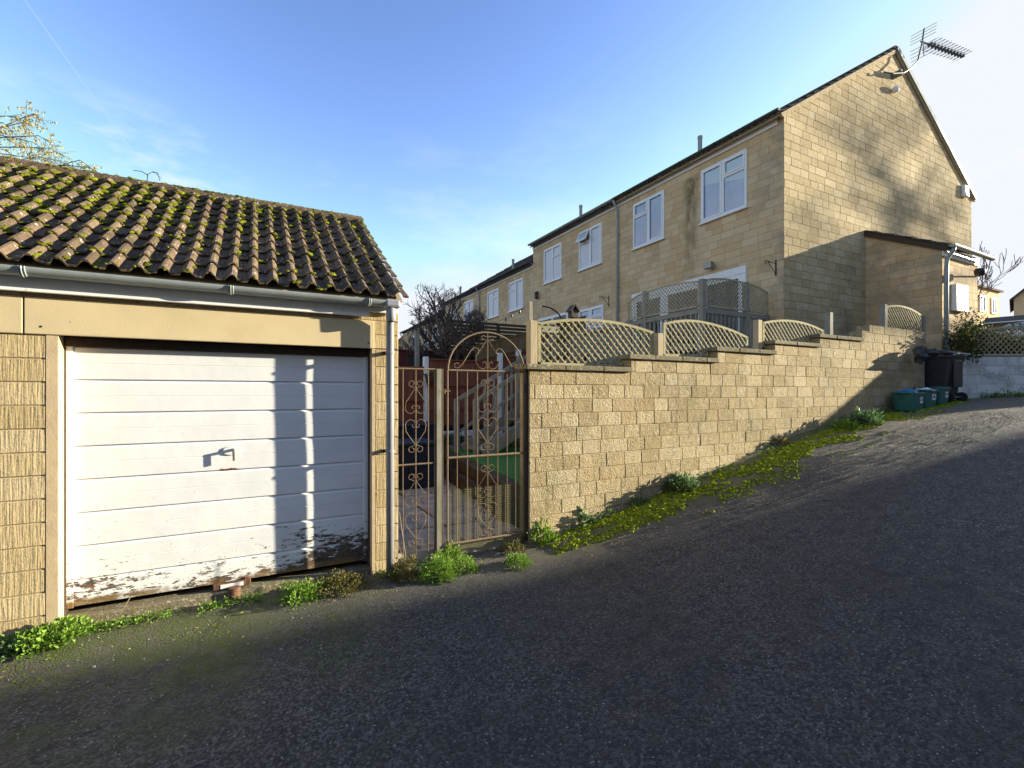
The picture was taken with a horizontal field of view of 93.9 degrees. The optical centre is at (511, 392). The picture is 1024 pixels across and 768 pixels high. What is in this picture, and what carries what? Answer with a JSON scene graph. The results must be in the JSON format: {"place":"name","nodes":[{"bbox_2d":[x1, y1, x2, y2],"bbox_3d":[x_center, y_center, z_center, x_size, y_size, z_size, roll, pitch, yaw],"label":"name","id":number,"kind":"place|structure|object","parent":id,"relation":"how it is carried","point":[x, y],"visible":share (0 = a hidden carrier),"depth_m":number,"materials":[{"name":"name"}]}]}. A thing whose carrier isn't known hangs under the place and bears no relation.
{"place":"outdoors","nodes":[
{"label":"outdoors","id":0,"kind":"place"},
{"bbox_2d":[398,476,520,551],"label":"garden path","id":1,"kind":"structure","parent":0,"point":[410,524],"depth_m":5.96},
{"bbox_2d":[398,438,433,490],"bbox_3d":[-1.926,1.183,7.981,1.160,0.765,0.745,0,0,-28],"label":"storage box","id":2,"kind":"object","parent":1,"relation":"on","point":[409,457],"visible":0.41,"depth_m":7.79,"materials":[{"name":"plastic"}]},
{"bbox_2d":[398,421,433,440],"bbox_3d":[-2.078,1.050,9.572,1.090,0.900,0.695,0,0,-28],"label":"storage box","id":3,"kind":"object","parent":2,"relation":"on","point":[410,430],"visible":0.29,"depth_m":9.34,"materials":[{"name":"plastic"}]},
{"bbox_2d":[443,461,466,486],"bbox_3d":[-1.101,1.420,8.598,0.180,0.190,2.012,0,0,-21],"label":"sleeper","id":4,"kind":"object","parent":1,"relation":"on","point":[451,474],"visible":0.39,"depth_m":8.22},
{"bbox_2d":[443,449,475,474],"bbox_3d":[-1.012,1.220,8.645,0.180,0.190,2.012,0,0,-21],"label":"sleeper","id":5,"kind":"object","parent":4,"relation":"on","point":[462,462],"visible":0.46,"depth_m":8.37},
{"bbox_2d":[460,476,512,517],"bbox_3d":[-0.396,1.420,6.724,0.180,0.190,1.952,0,0,-21],"label":"sleeper","id":6,"kind":"object","parent":1,"relation":"on","point":[472,483],"visible":0.56,"depth_m":6.52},
{"bbox_2d":[466,463,519,500],"bbox_3d":[-0.308,1.220,6.771,0.180,0.190,1.952,0,0,-21],"label":"sleeper","id":7,"kind":"object","parent":6,"relation":"on","point":[472,470],"visible":0.59,"depth_m":6.53,"materials":[{"name":"wood"}]},
{"bbox_2d":[449,445,519,521],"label":"lawn","id":8,"kind":"structure","parent":0,"point":[492,460],"depth_m":7.71,"materials":[{"name":"plant"}]},
{"bbox_2d":[454,330,582,457],"bbox_3d":[0.998,0.028,9.738,4.265,2.526,1.010,0,0,-28],"label":"garden stair","id":9,"kind":"object","parent":8,"relation":"on","point":[472,442],"visible":0.36,"depth_m":9.14,"materials":[{"name":"wood"}]},
{"bbox_2d":[542,305,563,362],"bbox_3d":[0.727,-0.129,8.499,0.391,2.859,0.027,0,0,0],"label":"feeder pole","id":10,"kind":"object","parent":8,"relation":"on","point":[561,322],"visible":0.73,"depth_m":8.49,"materials":[{"name":"black metal"}]},
{"bbox_2d":[566,304,579,362],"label":"bird house","id":11,"kind":"structure","parent":8,"relation":"on","point":[573,310],"depth_m":7.97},
{"bbox_2d":[0,396,1023,767],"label":"road","id":12,"kind":"structure","parent":0,"point":[730,676],"depth_m":3.07,"materials":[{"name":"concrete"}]},
{"bbox_2d":[0,628,58,662],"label":"weed","id":13,"kind":"object","parent":12,"relation":"on","point":[5,648],"visible":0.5,"depth_m":3.22,"materials":[{"name":"green plant"}]},
{"bbox_2d":[0,613,97,659],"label":"weed","id":14,"kind":"object","parent":12,"relation":"on","point":[73,624],"visible":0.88,"depth_m":3.32,"materials":[{"name":"green plant"}]},
{"bbox_2d":[271,576,323,609],"bbox_3d":[-1.776,1.651,4.016,0.412,0.192,0.412,0,0,40],"label":"weed","id":15,"kind":"object","parent":12,"relation":"on","point":[295,588],"visible":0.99,"depth_m":3.99,"materials":[{"name":"green plant"}]},
{"bbox_2d":[310,568,378,600],"bbox_3d":[-1.473,1.652,4.245,0.612,0.178,0.528,0,0,-28],"label":"weed","id":16,"kind":"object","parent":12,"relation":"on","point":[340,582],"visible":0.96,"depth_m":4.17,"materials":[{"name":"green plant"}]},
{"bbox_2d":[123,512,575,623],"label":"dry stems","id":17,"kind":"object","parent":12,"relation":"on","point":[401,574],"visible":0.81,"depth_m":4.39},
{"bbox_2d":[386,554,420,584],"bbox_3d":[-0.989,1.611,4.437,0.338,0.250,0.365,0,0,7],"label":"weed","id":18,"kind":"object","parent":12,"relation":"on","point":[412,571],"visible":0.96,"depth_m":4.39,"materials":[{"name":"brown plant"}]},
{"bbox_2d":[398,368,442,565],"bbox_3d":[-0.930,0.755,4.791,0.492,2.009,0.052,0,0,-28],"label":"iron railing","id":19,"kind":"object","parent":12,"relation":"on","point":[438,462],"visible":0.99,"depth_m":4.86,"materials":[{"name":"metal"}]},
{"bbox_2d":[415,550,462,585],"bbox_3d":[-0.682,1.590,4.447,0.428,0.289,0.390,0,0,4],"label":"weed","id":20,"kind":"object","parent":12,"relation":"on","point":[430,566],"visible":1,"depth_m":4.38,"materials":[{"name":"green plant"}]},
{"bbox_2d":[0,422,902,678],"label":"fallen leaves","id":21,"kind":"object","parent":12,"relation":"on","point":[335,600],"visible":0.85,"depth_m":3.91,"materials":[{"name":"brown plant"}]},
{"bbox_2d":[441,541,467,561],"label":"weed","id":22,"kind":"object","parent":12,"relation":"on","point":[456,550],"visible":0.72,"depth_m":4.89,"materials":[{"name":"green plant"}]},
{"bbox_2d":[452,554,482,574],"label":"weed","id":23,"kind":"object","parent":12,"relation":"on","point":[464,561],"visible":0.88,"depth_m":4.62,"materials":[{"name":"green plant"}]},
{"bbox_2d":[0,398,971,700],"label":"ground moss","id":24,"kind":"object","parent":12,"relation":"on","point":[794,452],"visible":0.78,"depth_m":6.03,"materials":[{"name":"plant"}]},
{"bbox_2d":[499,538,527,553],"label":"weed","id":25,"kind":"object","parent":12,"relation":"on","point":[509,545],"visible":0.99,"depth_m":5.11,"materials":[{"name":"brown plant"}]},
{"bbox_2d":[8,397,1022,767],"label":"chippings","id":26,"kind":"object","parent":12,"relation":"on","point":[586,585],"visible":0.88,"depth_m":3.78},
{"bbox_2d":[10,389,1023,644],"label":"ground cover","id":27,"kind":"object","parent":12,"relation":"on","point":[248,595],"visible":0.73,"depth_m":3.85,"materials":[{"name":"green plant"}]},
{"bbox_2d":[503,552,534,569],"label":"weed","id":28,"kind":"object","parent":12,"relation":"on","point":[521,558],"visible":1,"depth_m":4.71,"materials":[{"name":"green plant"}]},
{"bbox_2d":[525,517,559,544],"bbox_3d":[0.320,1.532,5.366,0.403,0.270,0.393,0,0,-28],"label":"weed","id":29,"kind":"object","parent":12,"relation":"on","point":[546,530],"visible":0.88,"depth_m":5.32,"materials":[{"name":"green plant"}]},
{"bbox_2d":[573,505,596,526],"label":"weed","id":30,"kind":"object","parent":12,"relation":"on","point":[586,517],"visible":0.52,"depth_m":5.64,"materials":[{"name":"green plant"}]},
{"bbox_2d":[624,495,648,506],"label":"weed","id":31,"kind":"object","parent":12,"relation":"on","point":[646,500],"visible":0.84,"depth_m":5.99,"materials":[{"name":"green plant"}]},
{"bbox_2d":[660,470,702,492],"bbox_3d":[2.226,1.149,6.350,0.643,0.301,0.615,0,0,-28],"label":"weed","id":32,"kind":"object","parent":12,"relation":"on","point":[684,480],"visible":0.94,"depth_m":6.23,"materials":[{"name":"green plant"}]},
{"bbox_2d":[770,436,790,445],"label":"weed","id":33,"kind":"object","parent":12,"relation":"on","point":[784,439],"visible":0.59,"depth_m":7.35,"materials":[{"name":"green plant"}]},
{"bbox_2d":[596,397,1023,558],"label":"grit","id":34,"kind":"object","parent":12,"relation":"on","point":[841,468],"visible":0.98,"depth_m":6.16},
{"bbox_2d":[823,417,863,430],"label":"weed","id":35,"kind":"object","parent":12,"relation":"on","point":[846,421],"visible":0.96,"depth_m":7.80,"materials":[{"name":"green plant"}]},
{"bbox_2d":[840,406,885,425],"bbox_3d":[5.851,0.383,7.957,0.710,0.349,0.672,0,0,-28],"label":"weed","id":36,"kind":"object","parent":12,"relation":"on","point":[864,417],"visible":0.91,"depth_m":7.85,"materials":[{"name":"green plant"}]},
{"bbox_2d":[892,392,925,410],"bbox_3d":[7.306,0.155,8.821,0.631,0.340,0.364,0,0,-32],"label":"recycling box","id":37,"kind":"object","parent":12,"relation":"on","point":[908,401],"visible":0.98,"depth_m":8.69,"materials":[{"name":"teal plastic"}]},
{"bbox_2d":[891,388,917,394],"bbox_3d":[7.277,-0.006,8.850,0.373,0.159,0.301,0,0,4],"label":"plastic bag","id":38,"kind":"object","parent":37,"relation":"in","point":[908,390],"visible":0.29,"depth_m":8.79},
{"bbox_2d":[914,389,938,407],"bbox_3d":[7.786,0.103,9.111,0.631,0.340,0.364,0,0,-26],"label":"recycling box","id":39,"kind":"object","parent":12,"relation":"on","point":[930,397],"visible":0.41,"depth_m":8.94,"materials":[{"name":"teal plastic"}]},
{"bbox_2d":[918,387,950,404],"bbox_3d":[8.263,0.057,9.366,0.631,0.340,0.364,0,0,-31],"label":"recycling box","id":40,"kind":"object","parent":12,"relation":"on","point":[943,395],"visible":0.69,"depth_m":9.18,"materials":[{"name":"teal plastic"}]},
{"bbox_2d":[925,350,970,401],"bbox_3d":[8.751,-0.356,9.787,0.608,1.077,0.794,0,0,-25],"label":"wheelie bin","id":41,"kind":"object","parent":12,"relation":"on","point":[943,368],"visible":0.66,"depth_m":9.55,"materials":[{"name":"plastic"}]},
{"bbox_2d":[0,0,1023,338],"label":"sky","id":42,"kind":"structure","parent":0,"point":[462,134],"materials":[{"name":"blue"}]},
{"bbox_2d":[71,344,1021,608],"bbox_3d":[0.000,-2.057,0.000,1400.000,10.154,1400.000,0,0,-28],"label":"ground","id":43,"kind":"structure","parent":0,"point":[509,520],"depth_m":4.37,"materials":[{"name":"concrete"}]},
{"bbox_2d":[0,102,103,173],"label":"autumn tree","id":44,"kind":"object","parent":43,"relation":"on","point":[21,144],"visible":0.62,"depth_m":14.95,"materials":[{"name":"yellow plant"}]},
{"bbox_2d":[0,156,408,637],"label":"garage","id":45,"kind":"structure","parent":43,"relation":"on","point":[230,431],"depth_m":3.98,"materials":[{"name":"beige stone"}]},
{"bbox_2d":[0,156,379,290],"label":"roof moss","id":46,"kind":"object","parent":45,"relation":"on","point":[96,199],"visible":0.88,"depth_m":4.58,"materials":[{"name":"plant"}]},
{"bbox_2d":[66,346,367,608],"bbox_3d":[-2.370,0.653,4.111,2.215,2.020,0.091,0,0,-28],"label":"garage door","id":47,"kind":"structure","parent":45,"relation":"in","point":[185,469],"depth_m":4.03,"materials":[{"name":"white paint"}]},
{"bbox_2d":[414,333,418,365],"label":"washing line post","id":48,"kind":"object","parent":43,"relation":"on","point":[416,349],"visible":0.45,"depth_m":11.85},
{"bbox_2d":[399,312,439,349],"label":"terraced house","id":49,"kind":"structure","parent":43,"relation":"on","point":[405,335],"depth_m":34.66,"materials":[{"name":"tile"}]},
{"bbox_2d":[423,356,428,421],"bbox_3d":[-1.902,0.350,10.547,0.100,2.300,0.120,0,0,-28],"label":"fence post","id":50,"kind":"object","parent":43,"relation":"on","point":[425,385],"visible":0.54,"depth_m":10.49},
{"bbox_2d":[398,366,423,421],"bbox_3d":[-2.697,0.362,10.093,1.720,1.876,0.082,0,0,-28],"label":"garden fence","id":51,"kind":"object","parent":50,"relation":"attached to","point":[408,375],"visible":0.23,"depth_m":10.36,"materials":[{"name":"wood"}]},
{"bbox_2d":[423,371,433,384],"bbox_3d":[-1.777,-0.325,10.435,0.325,0.315,0.325,0,0,-28],"label":"planter","id":52,"kind":"object","parent":50,"relation":"attached to","point":[431,380],"visible":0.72,"depth_m":10.38,"materials":[{"name":"metal"}]},
{"bbox_2d":[429,359,498,424],"bbox_3d":[-1.083,-0.018,10.955,1.720,1.476,0.082,0,0,-28],"label":"garden fence","id":53,"kind":"object","parent":50,"relation":"attached to","point":[462,375],"visible":0.5,"depth_m":10.93,"materials":[{"name":"wood"}]},
{"bbox_2d":[416,313,443,350],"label":"terraced house","id":54,"kind":"structure","parent":43,"relation":"on","point":[420,337],"depth_m":30.58,"materials":[{"name":"tile"}]},
{"bbox_2d":[398,349,473,365],"bbox_3d":[-2.159,0.327,14.235,4.400,3.146,0.082,0,0,-28],"label":"garden fence","id":55,"kind":"object","parent":43,"relation":"on","point":[403,352],"visible":0.02,"depth_m":13.74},
{"bbox_2d":[407,354,474,430],"bbox_3d":[-1.453,0.297,12.911,2.800,2.606,0.082,0,0,-28],"label":"garden fence","id":56,"kind":"object","parent":43,"relation":"on","point":[410,359],"visible":0.13,"depth_m":12.57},
{"bbox_2d":[398,282,490,430],"bbox_3d":[-1.863,-0.578,12.870,2.935,4.768,2.435,0,0,29],"label":"bare tree","id":57,"kind":"object","parent":43,"relation":"on","point":[452,325],"visible":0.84,"depth_m":12.54,"materials":[{"name":"brown plant"}]},
{"bbox_2d":[398,534,521,564],"bbox_3d":[-0.540,1.725,5.141,1.430,0.250,0.140,0,0,-28],"label":"step","id":58,"kind":"object","parent":43,"relation":"on","point":[421,553],"visible":0.11,"depth_m":5.08,"materials":[{"name":"concrete"}]},
{"bbox_2d":[443,438,519,448],"bbox_3d":[-0.283,1.345,10.743,2.780,0.510,0.980,0,0,-28],"label":"gravel bed","id":59,"kind":"object","parent":43,"relation":"on","point":[449,446],"visible":0.07,"depth_m":9.93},
{"bbox_2d":[443,433,470,444],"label":"garden plant","id":60,"kind":"object","parent":59,"relation":"on","point":[451,438],"visible":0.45,"depth_m":10.13,"materials":[{"name":"green plant"}]},
{"bbox_2d":[484,438,519,447],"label":"garden plant","id":61,"kind":"object","parent":59,"relation":"on","point":[513,443],"visible":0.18,"depth_m":9.81,"materials":[{"name":"green plant"}]},
{"bbox_2d":[447,320,525,355],"bbox_3d":[-0.401,-0.225,14.126,3.240,3.650,0.100,0,0,-28],"label":"slat fence","id":62,"kind":"object","parent":43,"relation":"on","point":[498,328],"visible":0.08,"depth_m":14.07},
{"bbox_2d":[444,254,532,345],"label":"terraced house","id":63,"kind":"structure","parent":43,"relation":"on","point":[470,296],"depth_m":25.08,"materials":[{"name":"tile"}]},
{"bbox_2d":[464,299,473,324],"bbox_3d":[-2.223,-4.125,24.688,0.082,1.250,1.250,0,0,-28],"label":"window","id":64,"kind":"structure","parent":63,"relation":"in","point":[469,304],"depth_m":24.63,"materials":[{"name":"white plastic"}]},
{"bbox_2d":[497,353,502,418],"bbox_3d":[-0.288,0.275,11.409,0.100,2.450,0.120,0,0,-28],"label":"fence post","id":65,"kind":"object","parent":43,"relation":"on","point":[500,364],"visible":0.45,"depth_m":11.36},
{"bbox_2d":[503,355,515,422],"bbox_3d":[-0.053,-0.088,11.505,0.395,1.616,0.082,0,0,-28],"label":"garden fence","id":66,"kind":"object","parent":65,"relation":"attached to","point":[511,359],"visible":0.31,"depth_m":11.50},
{"bbox_2d":[475,256,532,343],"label":"terraced house","id":67,"kind":"structure","parent":43,"relation":"on","point":[505,294],"depth_m":20.77,"materials":[{"name":"brick"}]},
{"bbox_2d":[486,288,498,319],"bbox_3d":[-0.885,-4.105,22.143,0.118,1.290,1.260,0,0,-28],"label":"window","id":68,"kind":"structure","parent":67,"relation":"in","point":[492,296],"depth_m":22.11,"materials":[{"name":"white plastic"}]},
{"bbox_2d":[507,277,522,312],"bbox_3d":[0.163,-4.105,20.180,0.118,1.290,1.310,0,0,-28],"label":"window","id":69,"kind":"structure","parent":67,"relation":"in","point":[515,287],"depth_m":20.11,"materials":[{"name":"white plastic"}]},
{"bbox_2d":[474,315,586,432],"bbox_3d":[0.603,-0.521,12.989,3.512,3.442,0.082,0,0,-28],"label":"garden fence","id":70,"kind":"object","parent":43,"relation":"on","point":[518,341],"visible":0.25,"depth_m":12.65,"materials":[{"name":"wood"}]},
{"bbox_2d":[527,301,558,332],"bbox_3d":[0.387,0.245,5.926,0.435,2.710,0.050,0,0,-28],"label":"fence post","id":71,"kind":"object","parent":43,"relation":"on","point":[529,310],"visible":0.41,"depth_m":5.83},
{"bbox_2d":[488,306,525,324],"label":"string lights","id":72,"kind":"object","parent":71,"relation":"attached to","point":[509,315],"visible":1,"depth_m":8.00,"materials":[{"name":"white metal"}]},
{"bbox_2d":[521,351,586,363],"bbox_3d":[1.562,-0.153,12.367,3.045,1.746,0.082,0,0,-28],"label":"garden fence","id":73,"kind":"object","parent":43,"relation":"on","point":[523,353],"visible":0.1,"depth_m":12.17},
{"bbox_2d":[527,198,617,331],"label":"terraced house","id":74,"kind":"structure","parent":43,"relation":"on","point":[574,261],"depth_m":16.16,"materials":[{"name":"brick"}]},
{"bbox_2d":[542,242,561,285],"bbox_3d":[1.494,-4.755,17.688,0.118,1.330,1.260,0,0,-28],"label":"window","id":75,"kind":"structure","parent":74,"relation":"in","point":[552,255],"depth_m":17.64,"materials":[{"name":"white plastic"}]},
{"bbox_2d":[538,312,567,325],"bbox_3d":[1.515,-1.830,17.700,0.070,2.060,2.000,0,0,-28],"label":"patio door","id":76,"kind":"structure","parent":74,"relation":"in","point":[564,315],"depth_m":17.60,"materials":[{"name":"white plastic"}]},
{"bbox_2d":[575,222,601,272],"bbox_3d":[2.499,-4.755,15.663,0.252,1.330,1.280,0,0,-28],"label":"window","id":77,"kind":"structure","parent":74,"relation":"in","point":[590,251],"depth_m":15.63,"materials":[{"name":"white plastic"}]},
{"bbox_2d":[579,304,603,331],"bbox_3d":[2.593,-2.275,15.668,0.082,1.050,1.300,0,0,-28],"label":"window","id":78,"kind":"structure","parent":74,"relation":"in","point":[596,312],"depth_m":15.51,"materials":[{"name":"white plastic"}]},
{"bbox_2d":[564,278,769,364],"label":"deck","id":79,"kind":"structure","parent":43,"relation":"on","point":[745,316],"depth_m":9.87,"materials":[{"name":"wood"}]},
{"bbox_2d":[515,325,924,542],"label":"garden wall","id":80,"kind":"structure","parent":43,"relation":"on","point":[602,440],"depth_m":6.43,"materials":[{"name":"stone"}]},
{"bbox_2d":[524,369,527,540],"bbox_3d":[0.157,0.665,5.372,0.028,1.970,0.050,0,0,-28],"label":"gate post","id":81,"kind":"object","parent":80,"relation":"attached to","point":[526,456],"visible":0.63,"depth_m":5.35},
{"bbox_2d":[440,332,525,549],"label":"iron gate","id":82,"kind":"structure","parent":81,"relation":"attached to","point":[485,538],"depth_m":5.14,"materials":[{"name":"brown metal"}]},
{"bbox_2d":[526,320,536,363],"bbox_3d":[0.228,-0.578,5.518,0.095,0.505,0.095,0,0,-28],"label":"trellis post","id":83,"kind":"object","parent":80,"relation":"on","point":[531,341],"visible":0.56,"depth_m":5.48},
{"bbox_2d":[537,319,653,366],"bbox_3d":[1.093,-0.618,5.979,1.811,0.598,0.028,0,0,-28],"label":"lattice trellis","id":84,"kind":"object","parent":80,"relation":"on","point":[591,321],"visible":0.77,"depth_m":5.90,"materials":[{"name":"wood"}]},
{"bbox_2d":[654,333,662,355],"bbox_3d":[1.966,-0.560,6.446,0.095,0.480,0.095,0,0,-28],"label":"trellis post","id":85,"kind":"object","parent":80,"relation":"attached to","point":[658,343],"visible":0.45,"depth_m":6.41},
{"bbox_2d":[662,320,747,357],"bbox_3d":[2.821,-0.763,6.902,1.771,0.538,0.028,0,0,-28],"label":"lattice trellis","id":86,"kind":"object","parent":80,"relation":"on","point":[693,322],"visible":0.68,"depth_m":6.78,"materials":[{"name":"wood"}]},
{"bbox_2d":[753,320,761,349],"bbox_3d":[3.809,-0.895,7.430,0.095,0.470,0.095,0,0,-28],"label":"trellis post","id":87,"kind":"object","parent":80,"relation":"on","point":[757,334],"visible":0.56,"depth_m":7.39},
{"bbox_2d":[762,320,823,349],"bbox_3d":[4.647,-0.933,7.877,1.671,0.518,0.028,0,0,-28],"label":"lattice trellis","id":88,"kind":"object","parent":80,"relation":"on","point":[818,330],"visible":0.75,"depth_m":7.78,"materials":[{"name":"wood"}]},
{"bbox_2d":[824,312,832,334],"bbox_3d":[5.521,-1.115,8.344,0.095,0.570,0.095,0,0,-28],"label":"trellis post","id":89,"kind":"object","parent":80,"relation":"on","point":[828,322],"visible":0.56,"depth_m":8.31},
{"bbox_2d":[879,304,887,326],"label":"trellis post","id":90,"kind":"object","parent":80,"relation":"on","point":[883,315],"visible":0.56,"depth_m":9.18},
{"bbox_2d":[888,305,921,330],"bbox_3d":[7.854,-1.484,9.589,1.421,0.510,0.028,0,0,-28],"label":"lattice trellis","id":91,"kind":"object","parent":80,"relation":"on","point":[919,318],"visible":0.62,"depth_m":9.59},
{"bbox_2d":[922,316,925,344],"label":"trellis post","id":92,"kind":"object","parent":91,"relation":"attached to","point":[923,323],"visible":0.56,"depth_m":9.94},
{"bbox_2d":[612,45,995,354],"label":"terraced house","id":93,"kind":"structure","parent":43,"relation":"on","point":[847,198],"depth_m":11.13,"materials":[{"name":"brick"}]},
{"bbox_2d":[631,190,664,250],"bbox_3d":[3.802,-4.790,13.366,0.118,1.340,1.260,0,0,-28],"label":"window","id":94,"kind":"structure","parent":93,"relation":"in","point":[648,214],"depth_m":13.32,"materials":[{"name":"white plastic"}]},
{"bbox_2d":[632,265,745,354],"bbox_3d":[4.385,-1.830,12.334,0.080,2.060,3.690,0,0,-28],"label":"patio door","id":95,"kind":"structure","parent":93,"relation":"in","point":[738,273],"depth_m":11.91,"materials":[{"name":"glass"}]},
{"bbox_2d":[698,148,747,225],"bbox_3d":[4.944,-4.790,11.227,0.118,1.340,1.310,0,0,-28],"label":"window","id":96,"kind":"structure","parent":93,"relation":"in","point":[724,183],"depth_m":11.18,"materials":[{"name":"white plastic"}]},
{"bbox_2d":[883,22,971,79],"bbox_3d":[10.826,-8.590,12.412,4.015,1.700,0.540,0,0,-28],"label":"tv aerial","id":97,"kind":"object","parent":93,"relation":"attached to","point":[900,72],"visible":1,"depth_m":12.43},
{"bbox_2d":[900,316,1023,362],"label":"hedge","id":98,"kind":"object","parent":43,"relation":"on","point":[959,344],"visible":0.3,"depth_m":10.06,"materials":[{"name":"green plant"}]},
{"bbox_2d":[950,307,987,334],"bbox_3d":[9.667,-1.493,10.102,0.581,0.626,0.606,0,0,-28],"label":"shrub","id":99,"kind":"object","parent":98,"relation":"on","point":[966,316],"visible":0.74,"depth_m":10.05,"materials":[{"name":"green plant"}]},
{"bbox_2d":[958,357,1023,397],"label":"wall","id":100,"kind":"structure","parent":43,"relation":"on","point":[990,375],"depth_m":10.30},
{"bbox_2d":[972,327,1023,355],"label":"lattice trellis","id":101,"kind":"object","parent":100,"relation":"on","point":[1006,353],"visible":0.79,"depth_m":10.39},
{"bbox_2d":[978,284,1003,331],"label":"house","id":102,"kind":"structure","parent":43,"relation":"on","point":[989,304],"depth_m":51.24,"materials":[{"name":"tile"}]},
{"bbox_2d":[979,295,985,311],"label":"window","id":103,"kind":"structure","parent":102,"relation":"in","point":[982,301],"depth_m":50.38,"materials":[{"name":"white plastic"}]},
{"bbox_2d":[991,298,996,313],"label":"window","id":104,"kind":"structure","parent":102,"relation":"in","point":[993,300],"depth_m":51.78,"materials":[{"name":"white plastic"}]},
{"bbox_2d":[971,242,1022,299],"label":"bare tree","id":105,"kind":"object","parent":43,"relation":"on","point":[990,275],"visible":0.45,"depth_m":25.23,"materials":[{"name":"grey plant"}]},
{"bbox_2d":[984,315,1023,330],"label":"outbuilding","id":106,"kind":"structure","parent":43,"relation":"on","point":[1000,321],"depth_m":33.79,"materials":[{"name":"tile"}]},
{"bbox_2d":[989,322,1023,344],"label":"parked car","id":107,"kind":"object","parent":43,"relation":"on","point":[1017,324],"visible":0.07,"depth_m":20.79,"materials":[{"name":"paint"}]},
{"bbox_2d":[1009,289,1023,315],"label":"house","id":108,"kind":"structure","parent":43,"relation":"on","point":[1016,301],"depth_m":39.80,"materials":[{"name":"tile"}]},
{"bbox_3d":[-1.016,1.050,10.884,1.740,0.130,0.100,0,0,-28],"label":"gravel board","id":109,"kind":"object","parent":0,"visible":0},
{"bbox_2d":[443,430,502,436],"bbox_3d":[-1.012,0.915,10.875,1.740,0.130,0.120,0,0,-28],"label":"gravel board","id":110,"kind":"object","parent":109,"relation":"on","point":[470,432],"visible":0.18,"depth_m":10.82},
{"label":"packaging","id":111,"kind":"object","parent":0,"visible":0},
{"bbox_2d":[912,346,939,364],"bbox_3d":[7.905,-0.719,9.162,0.446,0.371,0.384,0,0,-28],"label":"rubbish bag","id":112,"kind":"object","parent":111,"relation":"on","point":[921,354],"visible":1,"depth_m":9.13,"materials":[{"name":"plastic"}]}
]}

